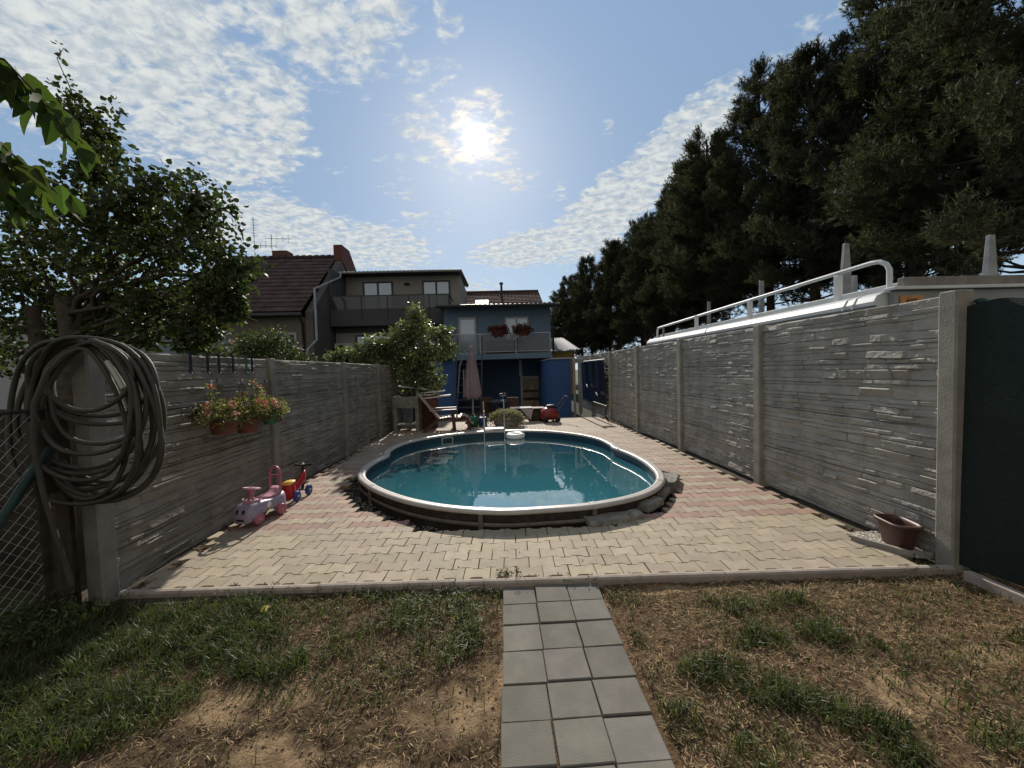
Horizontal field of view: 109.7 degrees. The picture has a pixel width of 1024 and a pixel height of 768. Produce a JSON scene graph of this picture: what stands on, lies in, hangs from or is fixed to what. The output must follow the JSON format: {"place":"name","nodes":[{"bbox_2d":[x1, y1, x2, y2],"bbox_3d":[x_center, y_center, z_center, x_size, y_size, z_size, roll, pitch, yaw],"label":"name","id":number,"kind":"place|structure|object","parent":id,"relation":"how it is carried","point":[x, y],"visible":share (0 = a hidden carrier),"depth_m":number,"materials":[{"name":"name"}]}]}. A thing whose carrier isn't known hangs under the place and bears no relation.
{"place":"outdoors","nodes":[
{"label":"outdoors","id":0,"kind":"place"},
{"bbox_2d":[0,316,237,408],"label":"white shed","id":1,"kind":"structure","parent":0,"point":[5,382],"depth_m":8.57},
{"bbox_2d":[25,417,934,610],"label":"paving","id":2,"kind":"structure","parent":0,"point":[703,510],"depth_m":3.23,"materials":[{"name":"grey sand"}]},
{"bbox_2d":[70,349,412,604],"bbox_3d":[-3.247,0.563,7.789,0.270,2.050,10.555,-2,2,-2],"label":"concrete fence","id":3,"kind":"object","parent":2,"relation":"on","point":[193,493],"visible":0.7,"depth_m":3.60,"materials":[{"name":"grey concrete"}]},
{"bbox_2d":[5,335,166,586],"bbox_3d":[-2.802,0.480,2.361,0.950,1.592,0.297,-2,2,-2],"label":"garden hose","id":4,"kind":"object","parent":3,"relation":"hanging from","point":[56,356],"visible":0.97,"depth_m":2.36,"materials":[{"name":"rubber"}]},
{"bbox_2d":[176,352,195,374],"bbox_3d":[-3.052,-0.189,3.382,0.154,0.219,0.030,-2,2,-2],"label":"fence hook","id":5,"kind":"object","parent":3,"relation":"attached to","point":[190,361],"visible":1,"depth_m":3.38,"materials":[{"name":"metal"}]},
{"bbox_2d":[178,405,204,423],"bbox_3d":[-2.929,0.278,3.305,0.147,0.188,0.221,-2,2,-2],"label":"trailing plant","id":6,"kind":"object","parent":3,"relation":"attached to","point":[196,411],"visible":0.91,"depth_m":3.33,"materials":[{"name":"green plant"}]},
{"bbox_2d":[194,353,212,374],"bbox_3d":[-3.075,-0.197,3.602,0.154,0.219,0.030,-2,2,-2],"label":"fence hook","id":7,"kind":"object","parent":3,"relation":"attached to","point":[207,362],"visible":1,"depth_m":3.60,"materials":[{"name":"metal"}]},
{"bbox_2d":[209,354,223,374],"bbox_3d":[-3.091,-0.203,3.761,0.154,0.219,0.030,-2,2,-2],"label":"fence hook","id":8,"kind":"object","parent":3,"relation":"attached to","point":[218,361],"visible":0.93,"depth_m":3.75,"materials":[{"name":"metal"}]},
{"bbox_2d":[186,379,252,434],"bbox_3d":[-2.857,0.218,3.547,0.441,0.546,0.610,-2,2,-2],"label":"flower pot","id":9,"kind":"object","parent":3,"relation":"hanging from","point":[222,425],"visible":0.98,"depth_m":3.48,"materials":[{"name":"ceramic"}]},
{"bbox_2d":[221,355,237,373],"bbox_3d":[-3.114,-0.210,3.980,0.154,0.219,0.030,-2,2,-2],"label":"fence hook","id":10,"kind":"object","parent":3,"relation":"attached to","point":[233,367],"visible":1,"depth_m":3.97,"materials":[{"name":"black metal"}]},
{"bbox_2d":[235,356,249,373],"bbox_3d":[-3.138,-0.218,4.209,0.154,0.219,0.030,-2,2,-2],"label":"fence hook","id":11,"kind":"object","parent":3,"relation":"attached to","point":[246,369],"visible":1,"depth_m":4.21,"materials":[{"name":"metal"}]},
{"bbox_2d":[220,378,271,433],"bbox_3d":[-2.862,0.221,3.896,0.457,0.599,0.609,-2,2,-2],"label":"flower pot","id":12,"kind":"object","parent":3,"relation":"hanging from","point":[246,427],"visible":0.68,"depth_m":3.86,"materials":[{"name":"ceramic"}]},
{"bbox_2d":[243,356,255,373],"bbox_3d":[-3.150,-0.222,4.319,0.154,0.219,0.030,-2,2,-2],"label":"fence hook","id":13,"kind":"object","parent":3,"relation":"attached to","point":[251,357],"visible":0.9,"depth_m":4.31,"materials":[{"name":"metal"}]},
{"bbox_2d":[252,379,288,424],"bbox_3d":[-2.864,0.203,4.228,0.414,0.536,0.460,-3,3,-38],"label":"flower pot","id":14,"kind":"object","parent":3,"relation":"hanging from","point":[276,406],"visible":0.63,"depth_m":4.19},
{"bbox_2d":[268,380,291,422],"bbox_3d":[-2.962,0.206,4.472,0.333,0.540,0.425,-2,2,-2],"label":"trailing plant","id":15,"kind":"object","parent":3,"relation":"hanging from","point":[280,417],"visible":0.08,"depth_m":4.48,"materials":[{"name":"plant"}]},
{"bbox_2d":[233,466,286,524],"bbox_3d":[-2.741,1.205,3.920,0.282,0.534,0.495,-1,2,12],"label":"ride on toy car","id":16,"kind":"object","parent":2,"relation":"on","point":[251,509],"visible":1,"depth_m":3.81,"materials":[{"name":"pink plastic"}]},
{"bbox_2d":[282,463,312,501],"bbox_3d":[-2.731,1.242,4.553,0.215,0.411,0.403,-2,2,0],"label":"ride on toy","id":17,"kind":"object","parent":2,"relation":"on","point":[291,490],"visible":0.86,"depth_m":4.48,"materials":[{"name":"red plastic"}]},
{"bbox_2d":[321,300,462,421],"bbox_3d":[-3.402,-0.515,10.252,4.035,3.753,1.374,-2,2,-2],"label":"fig tree","id":18,"kind":"object","parent":2,"relation":"on","point":[418,373],"visible":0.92,"depth_m":10.04,"materials":[{"name":"green plant"}]},
{"bbox_2d":[392,395,422,431],"bbox_3d":[-2.803,0.802,9.688,0.680,0.960,0.400,-2,2,-2],"label":"stone bench","id":19,"kind":"object","parent":2,"relation":"on","point":[399,402],"visible":0.83,"depth_m":9.49,"materials":[{"name":"grey stone"}]},
{"bbox_2d":[398,385,450,428],"bbox_3d":[-2.420,0.621,10.046,1.441,1.213,0.451,-2,2,-2],"label":"picnic table","id":20,"kind":"object","parent":2,"relation":"on","point":[428,416],"visible":0.71,"depth_m":9.91,"materials":[{"name":"wood"}]},
{"bbox_2d":[418,394,473,432],"bbox_3d":[-1.754,0.747,9.623,1.411,1.016,0.720,-2,2,-10],"label":"lounge chair","id":21,"kind":"object","parent":2,"relation":"on","point":[453,417],"visible":1,"depth_m":9.43,"materials":[{"name":"wood"}]},
{"bbox_2d":[458,346,480,423],"bbox_3d":[-1.250,0.027,10.688,0.647,2.320,0.497,-3,2,-26],"label":"parasol","id":22,"kind":"object","parent":2,"relation":"on","point":[471,387],"visible":0.89,"depth_m":10.59,"materials":[{"name":"fabric"}]},
{"bbox_2d":[470,414,482,426],"bbox_3d":[-0.995,1.006,10.087,0.496,0.355,0.230,-3,2,-22],"label":"watering can","id":23,"kind":"object","parent":2,"relation":"on","point":[474,418],"visible":0.75,"depth_m":9.97,"materials":[{"name":"green plastic"}]},
{"bbox_2d":[478,415,487,425],"bbox_3d":[-0.757,1.012,10.147,0.496,0.325,0.230,-3,2,-22],"label":"watering can","id":24,"kind":"object","parent":2,"relation":"on","point":[480,419],"visible":0.61,"depth_m":10.04,"materials":[{"name":"blue plastic"}]},
{"bbox_2d":[487,407,525,427],"bbox_3d":[-0.157,0.913,9.996,1.106,0.543,0.828,-2,2,-2],"label":"planter shrub","id":25,"kind":"object","parent":2,"relation":"on","point":[514,417],"visible":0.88,"depth_m":9.80,"materials":[{"name":"green plant"}]},
{"bbox_2d":[495,566,520,576],"bbox_3d":[-0.024,1.442,2.721,0.203,0.122,0.086,-2,2,-2],"label":"weed clump","id":26,"kind":"object","parent":2,"relation":"on","point":[506,573],"visible":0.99,"depth_m":2.71,"materials":[{"name":"green plant"}]},
{"bbox_2d":[345,481,671,530],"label":"gravel","id":27,"kind":"structure","parent":2,"relation":"on","point":[355,498],"depth_m":4.58,"materials":[{"name":"grey gravel"}]},
{"bbox_2d":[358,430,664,532],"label":"swimming pool","id":28,"kind":"structure","parent":2,"relation":"in","point":[421,513],"depth_m":3.84,"materials":[{"name":"white plastic"}]},
{"bbox_2d":[483,401,504,437],"bbox_3d":[-0.406,1.139,8.362,0.497,1.507,0.366,-2,2,-2],"label":"pool ladder","id":29,"kind":"object","parent":28,"relation":"attached to","point":[493,428],"visible":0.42,"depth_m":8.23,"materials":[{"name":"metal"}]},
{"bbox_2d":[367,436,654,507],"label":"water","id":30,"kind":"structure","parent":28,"relation":"in","point":[505,472],"depth_m":5.30,"materials":[{"name":"teal liquid"}]},
{"bbox_2d":[506,432,524,439],"bbox_3d":[0.075,1.144,8.057,0.434,0.145,0.434,-2,2,-2],"label":"pool float","id":31,"kind":"object","parent":30,"relation":"on","point":[515,435],"visible":1,"depth_m":7.90,"materials":[{"name":"white plastic"}]},
{"bbox_2d":[510,406,532,420],"bbox_3d":[0.288,0.910,10.935,0.680,0.405,0.550,-2,2,-2],"label":"folding table","id":32,"kind":"object","parent":2,"relation":"on","point":[527,411],"visible":0.73,"depth_m":10.69,"materials":[{"name":"plastic"}]},
{"bbox_2d":[135,431,920,588],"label":"wall foot grit","id":33,"kind":"structure","parent":2,"relation":"on","point":[201,549],"depth_m":3.38,"materials":[{"name":"grey gravel"}]},
{"bbox_2d":[528,406,543,420],"bbox_3d":[0.722,0.906,10.976,0.510,0.385,0.440,-2,2,-2],"label":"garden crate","id":34,"kind":"object","parent":2,"relation":"on","point":[536,414],"visible":0.56,"depth_m":10.78,"materials":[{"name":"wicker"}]},
{"bbox_2d":[539,396,568,422],"bbox_3d":[1.243,0.732,10.615,0.820,0.729,0.480,-2,2,-12],"label":"lawn mower","id":35,"kind":"object","parent":2,"relation":"on","point":[548,412],"visible":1,"depth_m":10.41,"materials":[{"name":"red plastic"}]},
{"bbox_2d":[581,359,607,420],"bbox_3d":[2.632,0.115,11.861,0.144,1.800,3.119,-2,2,-2],"label":"solar heating mat","id":36,"kind":"object","parent":2,"relation":"on","point":[593,381],"visible":0.98,"depth_m":11.63,"materials":[{"name":"blue plastic"}]},
{"bbox_2d":[584,509,643,526],"bbox_3d":[1.033,1.355,3.637,0.612,0.072,0.177,-2,2,-15],"label":"stone slab","id":37,"kind":"object","parent":2,"relation":"on","point":[607,519],"depth_m":3.60,"materials":[{"name":"grey stone"}]},
{"bbox_2d":[638,496,663,512],"bbox_3d":[1.493,1.307,3.969,0.320,0.100,0.222,-3,3,-36],"label":"stone slab","id":38,"kind":"object","parent":2,"relation":"on","point":[651,504],"depth_m":3.88,"materials":[{"name":"grey stone"}]},
{"bbox_2d":[656,486,670,499],"bbox_3d":[1.752,1.296,4.292,0.196,0.086,0.368,0,3,38],"label":"stone slab","id":39,"kind":"object","parent":2,"relation":"on","point":[664,493],"depth_m":4.23,"materials":[{"name":"grey stone"}]},
{"bbox_2d":[664,473,679,489],"bbox_3d":[2.045,1.259,4.678,0.208,0.110,0.431,0,3,30],"label":"stone slab","id":40,"kind":"object","parent":2,"relation":"on","point":[672,480],"depth_m":4.59,"materials":[{"name":"grey stone"}]},
{"bbox_2d":[577,289,973,573],"bbox_3d":[3.009,0.238,8.545,0.167,2.270,11.896,-2,2,-3],"label":"concrete fence","id":41,"kind":"object","parent":2,"relation":"on","point":[876,428],"visible":0.78,"depth_m":3.61,"materials":[{"name":"grey concrete"}]},
{"bbox_2d":[845,531,922,557],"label":"pebbles","id":42,"kind":"object","parent":2,"relation":"on","point":[870,535],"visible":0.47,"depth_m":3.12,"materials":[{"name":"white gravel"}]},
{"bbox_2d":[873,513,924,549],"bbox_3d":[3.144,1.212,2.938,0.213,0.208,0.287,-1,2,10],"label":"plant pot","id":43,"kind":"object","parent":42,"relation":"on","point":[898,531],"visible":0.96,"depth_m":2.89,"materials":[{"name":"brown plastic"}]},
{"bbox_2d":[851,535,934,558],"bbox_3d":[3.051,1.320,2.904,0.471,0.045,0.108,0,3,44],"label":"edging strip","id":44,"kind":"object","parent":2,"relation":"on","point":[901,551],"visible":0.99,"depth_m":2.87,"materials":[{"name":"concrete"}]},
{"bbox_2d":[438,410,581,421],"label":"courtyard","id":45,"kind":"structure","parent":0,"point":[487,416],"depth_m":17.48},
{"bbox_2d":[480,397,492,416],"bbox_3d":[-0.761,1.027,12.031,0.440,1.150,0.450,-3,2,-25],"label":"patio chair","id":46,"kind":"object","parent":45,"relation":"on","point":[488,408],"visible":0.69,"depth_m":12.18,"materials":[{"name":"wicker"}]},
{"bbox_2d":[485,399,509,409],"bbox_3d":[-0.369,1.068,12.343,1.100,1.020,1.100,-2,2,-2],"label":"patio table","id":47,"kind":"object","parent":45,"relation":"on","point":[499,401],"visible":0.38,"depth_m":12.01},
{"bbox_2d":[507,397,524,417],"bbox_3d":[0.137,0.999,12.055,0.440,1.150,0.450,0,3,29],"label":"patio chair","id":48,"kind":"object","parent":45,"relation":"on","point":[514,402],"visible":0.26,"depth_m":11.84,"materials":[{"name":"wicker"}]},
{"bbox_2d":[572,357,582,416],"bbox_3d":[2.235,0.102,12.306,0.360,2.000,0.600,-2,2,-2],"label":"gate frame","id":49,"kind":"object","parent":45,"relation":"on","point":[579,361],"visible":0.91,"depth_m":12.07,"materials":[{"name":"grey metal"}]},
{"bbox_2d":[0,564,1023,767],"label":"lawn soil","id":50,"kind":"structure","parent":0,"point":[287,739],"depth_m":1.79,"materials":[{"name":"brown soil"}]},
{"bbox_2d":[0,408,53,639],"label":"chain link fence","id":51,"kind":"object","parent":50,"relation":"on","point":[16,496],"visible":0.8,"depth_m":2.23,"materials":[{"name":"metal"}]},
{"bbox_2d":[0,589,90,650],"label":"weed clump","id":52,"kind":"object","parent":50,"relation":"on","point":[23,626],"visible":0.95,"depth_m":2.22,"materials":[{"name":"green plant"}]},
{"bbox_2d":[21,418,81,621],"bbox_3d":[-3.078,0.929,2.422,0.170,1.380,0.200,-2,2,-2],"label":"timber post","id":53,"kind":"object","parent":50,"relation":"on","point":[50,571],"visible":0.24,"depth_m":2.37,"materials":[{"name":"brown wood"}]},
{"bbox_2d":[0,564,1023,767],"bbox_3d":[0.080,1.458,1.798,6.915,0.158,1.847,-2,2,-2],"label":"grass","id":54,"kind":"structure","parent":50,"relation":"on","point":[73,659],"depth_m":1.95,"materials":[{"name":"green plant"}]},
{"bbox_2d":[0,560,1023,767],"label":"dry straw","id":55,"kind":"object","parent":50,"relation":"on","point":[785,713],"visible":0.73,"depth_m":1.84,"materials":[{"name":"beige plant"}]},
{"bbox_2d":[959,297,1023,605],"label":"shade net fence","id":56,"kind":"object","parent":50,"relation":"on","point":[988,505],"visible":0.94,"depth_m":2.46,"materials":[{"name":"fabric"}]},
{"bbox_2d":[0,368,1023,619],"bbox_3d":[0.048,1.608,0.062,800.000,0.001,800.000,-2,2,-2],"label":"ground","id":57,"kind":"structure","parent":0,"point":[18,596],"depth_m":2.74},
{"bbox_2d":[0,409,86,591],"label":"board fence","id":58,"kind":"object","parent":57,"relation":"on","point":[8,536],"visible":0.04,"depth_m":2.80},
{"bbox_2d":[0,57,101,231],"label":"cherry tree","id":59,"kind":"object","parent":57,"relation":"on","point":[54,120],"visible":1,"depth_m":1.80,"materials":[{"name":"green plant"}]},
{"bbox_2d":[0,40,273,406],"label":"pear tree","id":60,"kind":"object","parent":57,"relation":"on","point":[220,295],"visible":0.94,"depth_m":4.25,"materials":[{"name":"green plant"}]},
{"bbox_2d":[177,338,241,357],"bbox_3d":[-7.390,0.105,8.930,1.404,2.748,1.667,-4,3,-41],"label":"apple bush","id":61,"kind":"object","parent":57,"relation":"on","point":[218,351],"visible":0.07,"depth_m":8.81,"materials":[{"name":"green plant"}]},
{"bbox_2d":[149,245,355,361],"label":"brown house","id":62,"kind":"structure","parent":57,"relation":"on","point":[285,288],"depth_m":19.83,"materials":[{"name":"brick"}]},
{"bbox_2d":[251,222,264,250],"bbox_3d":[-15.771,-8.884,22.914,1.629,3.456,0.032,-2,2,-2],"label":"tv antenna","id":63,"kind":"object","parent":62,"relation":"attached to","point":[253,230],"visible":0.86,"depth_m":22.86,"materials":[{"name":"grey metal"}]},
{"bbox_2d":[265,235,288,254],"bbox_3d":[-14.752,-8.495,22.838,1.670,1.984,0.027,-2,2,-2],"label":"tv antenna","id":64,"kind":"object","parent":62,"relation":"attached to","point":[271,238],"visible":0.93,"depth_m":22.79,"materials":[{"name":"grey metal"}]},
{"bbox_2d":[284,332,297,346],"bbox_3d":[-11.661,-2.320,18.988,0.640,0.768,0.077,-2,2,-2],"label":"window","id":65,"kind":"structure","parent":62,"relation":"in","point":[294,334],"depth_m":18.96,"materials":[{"name":"grey glass"}]},
{"bbox_2d":[224,322,320,361],"bbox_3d":[-5.656,0.007,8.605,2.237,2.872,1.562,-2,2,-2],"label":"apple bush","id":66,"kind":"object","parent":57,"relation":"on","point":[259,348],"visible":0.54,"depth_m":8.30,"materials":[{"name":"green plant"}]},
{"bbox_2d":[306,268,468,411],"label":"grey house","id":67,"kind":"structure","parent":57,"relation":"on","point":[367,303],"depth_m":21.19,"materials":[{"name":"grey paint"}]},
{"bbox_2d":[335,343,355,349],"bbox_3d":[-9.656,-1.952,20.884,1.050,0.794,0.425,-2,2,-2],"label":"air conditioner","id":68,"kind":"object","parent":67,"relation":"attached to","point":[340,345],"visible":0.31,"depth_m":20.70,"materials":[{"name":"white metal"}]},
{"bbox_2d":[355,334,388,351],"bbox_3d":[-8.150,-2.158,21.235,2.048,1.472,0.077,-2,2,-2],"label":"window","id":69,"kind":"structure","parent":67,"relation":"in","point":[357,337],"depth_m":21.19,"materials":[{"name":"grey glass"}]},
{"bbox_2d":[362,281,392,294],"bbox_3d":[-8.369,-5.119,22.591,1.843,2.560,0.077,-2,2,-2],"label":"window","id":70,"kind":"structure","parent":67,"relation":"in","point":[384,287],"depth_m":22.55,"materials":[{"name":"white glass"}]},
{"bbox_2d":[416,333,444,374],"bbox_3d":[-4.873,-1.684,21.377,1.920,2.624,0.077,-2,2,-2],"label":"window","id":71,"kind":"structure","parent":67,"relation":"in","point":[424,333],"depth_m":21.36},
{"bbox_2d":[422,280,450,304],"bbox_3d":[-4.744,-5.232,22.724,1.728,2.560,0.077,-2,2,-2],"label":"window","id":72,"kind":"structure","parent":67,"relation":"in","point":[433,286],"depth_m":22.68,"materials":[{"name":"white glass"}]},
{"bbox_2d":[435,302,571,417],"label":"blue house","id":73,"kind":"structure","parent":57,"relation":"on","point":[541,379],"depth_m":19.69,"materials":[{"name":"blue paint"}]},
{"bbox_2d":[433,354,456,362],"bbox_3d":[-3.053,-1.238,16.155,1.000,0.676,0.777,-3,3,-28],"label":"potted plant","id":74,"kind":"object","parent":73,"relation":"on","point":[448,359],"visible":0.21,"depth_m":16.10,"materials":[{"name":"green plant"}]},
{"bbox_2d":[458,317,476,354],"bbox_3d":[-2.421,-2.589,19.689,0.964,2.074,0.073,-2,2,-2],"label":"balcony door","id":75,"kind":"structure","parent":73,"relation":"in","point":[466,325],"depth_m":19.68,"materials":[{"name":"white glass"}]},
{"bbox_2d":[487,324,510,337],"bbox_3d":[-0.642,-2.610,17.610,1.192,0.695,0.731,-2,2,-2],"label":"flower pot","id":76,"kind":"object","parent":73,"relation":"on","point":[499,331],"visible":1,"depth_m":17.48,"materials":[{"name":"plant"}]},
{"bbox_2d":[486,340,519,353],"bbox_3d":[-0.472,-1.914,18.744,1.769,0.756,0.842,-2,2,-2],"label":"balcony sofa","id":77,"kind":"object","parent":73,"relation":"on","point":[502,345],"visible":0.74,"depth_m":18.38,"materials":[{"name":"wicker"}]},
{"bbox_2d":[505,317,528,339],"bbox_3d":[0.261,-3.051,19.773,1.305,1.244,0.073,-2,2,-2],"label":"window","id":78,"kind":"structure","parent":73,"relation":"in","point":[510,321],"depth_m":19.75,"materials":[{"name":"white glass"}]},
{"bbox_2d":[511,323,533,336],"bbox_3d":[0.515,-2.667,17.631,1.133,0.713,0.741,-2,2,-2],"label":"flower pot","id":79,"kind":"object","parent":73,"relation":"attached to","point":[523,329],"visible":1,"depth_m":17.52,"materials":[{"name":"ceramic"}]},
{"bbox_2d":[520,376,538,406],"bbox_3d":[1.098,0.657,19.913,1.220,2.196,0.110,-2,2,-2],"label":"garden door","id":80,"kind":"structure","parent":73,"relation":"in","point":[529,385],"depth_m":19.91,"materials":[{"name":"brown wood"}]},
{"bbox_2d":[466,282,542,303],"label":"tiled house","id":81,"kind":"structure","parent":57,"relation":"on","point":[501,296],"depth_m":27.66,"materials":[{"name":"brown tile"}]},
{"bbox_2d":[118,564,955,605],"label":"kerb","id":82,"kind":"structure","parent":57,"relation":"on","point":[767,574],"depth_m":2.63,"materials":[{"name":"grey concrete"}]},
{"bbox_2d":[127,562,943,596],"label":"kerb weeds","id":83,"kind":"object","parent":82,"relation":"on","point":[463,578],"visible":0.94,"depth_m":2.62,"materials":[{"name":"green plant"}]},
{"bbox_2d":[548,289,567,350],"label":"pine tree","id":84,"kind":"object","parent":57,"relation":"on","point":[552,307],"visible":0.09,"depth_m":39.32,"materials":[{"name":"green plant"}]},
{"bbox_2d":[551,337,578,393],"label":"yellow shed","id":85,"kind":"structure","parent":57,"relation":"on","point":[560,343],"depth_m":22.46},
{"bbox_2d":[550,273,585,363],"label":"pine tree","id":86,"kind":"object","parent":57,"relation":"on","point":[558,321],"visible":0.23,"depth_m":35.33,"materials":[{"name":"green plant"}]},
{"bbox_2d":[561,273,594,363],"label":"pine tree","id":87,"kind":"object","parent":57,"relation":"on","point":[568,313],"visible":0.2,"depth_m":33.39,"materials":[{"name":"green plant"}]},
{"bbox_2d":[565,252,615,356],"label":"pine tree","id":88,"kind":"object","parent":57,"relation":"on","point":[583,270],"visible":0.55,"depth_m":30.59,"materials":[{"name":"green plant"}]},
{"bbox_2d":[577,249,639,353],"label":"pine tree","id":89,"kind":"object","parent":57,"relation":"on","point":[598,339],"visible":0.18,"depth_m":27.90,"materials":[{"name":"green plant"}]},
{"bbox_2d":[581,237,636,368],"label":"pine tree","id":90,"kind":"object","parent":57,"relation":"on","point":[605,314],"visible":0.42,"depth_m":25.72,"materials":[{"name":"green plant"}]},
{"bbox_2d":[601,210,655,348],"bbox_3d":[8.605,-5.438,24.215,5.142,11.798,5.350,-1,2,16],"label":"pine tree","id":91,"kind":"object","parent":57,"relation":"on","point":[620,271],"visible":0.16,"depth_m":23.95,"materials":[{"name":"green plant"}]},
{"bbox_2d":[610,212,663,347],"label":"pine tree","id":92,"kind":"object","parent":57,"relation":"on","point":[634,263],"visible":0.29,"depth_m":21.12,"materials":[{"name":"green plant"}]},
{"bbox_2d":[613,248,665,345],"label":"pine tree","id":93,"kind":"object","parent":57,"relation":"on","point":[638,337],"depth_m":28.82,"materials":[{"name":"green plant"}]},
{"bbox_2d":[625,187,704,333],"bbox_3d":[8.852,-5.123,20.095,4.685,11.447,4.825,-1,2,28],"label":"pine tree","id":94,"kind":"object","parent":57,"relation":"on","point":[659,204],"visible":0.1,"depth_m":19.85,"materials":[{"name":"green plant"}]},
{"bbox_2d":[634,158,739,338],"bbox_3d":[8.736,-5.345,18.175,5.154,12.040,5.584,-1,2,12],"label":"pine tree","id":95,"kind":"object","parent":57,"relation":"on","point":[654,321],"visible":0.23,"depth_m":17.95,"materials":[{"name":"green plant"}]},
{"bbox_2d":[644,153,747,329],"bbox_3d":[8.948,-5.052,16.606,5.254,11.588,5.051,-2,2,-14],"label":"pine tree","id":96,"kind":"object","parent":57,"relation":"on","point":[700,288],"visible":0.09,"depth_m":16.26,"materials":[{"name":"green plant"}]},
{"bbox_2d":[649,122,757,328],"bbox_3d":[8.250,-4.859,14.799,4.959,11.377,5.159,-1,2,19],"label":"pine tree","id":97,"kind":"object","parent":57,"relation":"on","point":[681,207],"visible":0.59,"depth_m":14.54,"materials":[{"name":"green plant"}]},
{"bbox_2d":[695,51,860,314],"bbox_3d":[8.841,-4.946,12.565,4.922,11.676,4.778,-2,2,-4],"label":"pine tree","id":98,"kind":"object","parent":57,"relation":"on","point":[744,114],"visible":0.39,"depth_m":12.20,"materials":[{"name":"green plant"}]},
{"bbox_2d":[711,28,940,311],"bbox_3d":[8.306,-4.260,9.956,4.777,10.534,4.592,-2,2,-2],"label":"pine tree","id":99,"kind":"object","parent":57,"relation":"on","point":[800,85],"visible":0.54,"depth_m":9.64,"materials":[{"name":"green plant"}]},
{"bbox_2d":[647,235,1023,406],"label":"white trailer","id":100,"kind":"object","parent":57,"relation":"on","point":[990,283],"visible":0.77,"depth_m":3.75,"materials":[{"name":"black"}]},
{"bbox_2d":[778,0,1023,289],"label":"pine tree","id":101,"kind":"object","parent":57,"relation":"on","point":[870,75],"visible":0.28,"depth_m":7.92,"materials":[{"name":"green plant"}]},
{"bbox_2d":[808,0,1023,275],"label":"pine tree","id":102,"kind":"object","parent":57,"relation":"on","point":[941,33],"visible":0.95,"depth_m":5.70,"materials":[{"name":"green plant"}]},
{"bbox_2d":[820,41,1023,292],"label":"pine tree","id":103,"kind":"object","parent":57,"relation":"on","point":[866,285],"visible":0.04,"depth_m":10.36,"materials":[{"name":"green plant"}]},
{"bbox_2d":[0,0,1023,416],"label":"sky","id":104,"kind":"structure","parent":0,"point":[495,142],"materials":[{"name":"blue"}]},
{"bbox_2d":[501,583,674,767],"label":"path","id":105,"kind":"structure","parent":0,"point":[601,712],"depth_m":1.76,"materials":[{"name":"grey concrete"}]}
]}

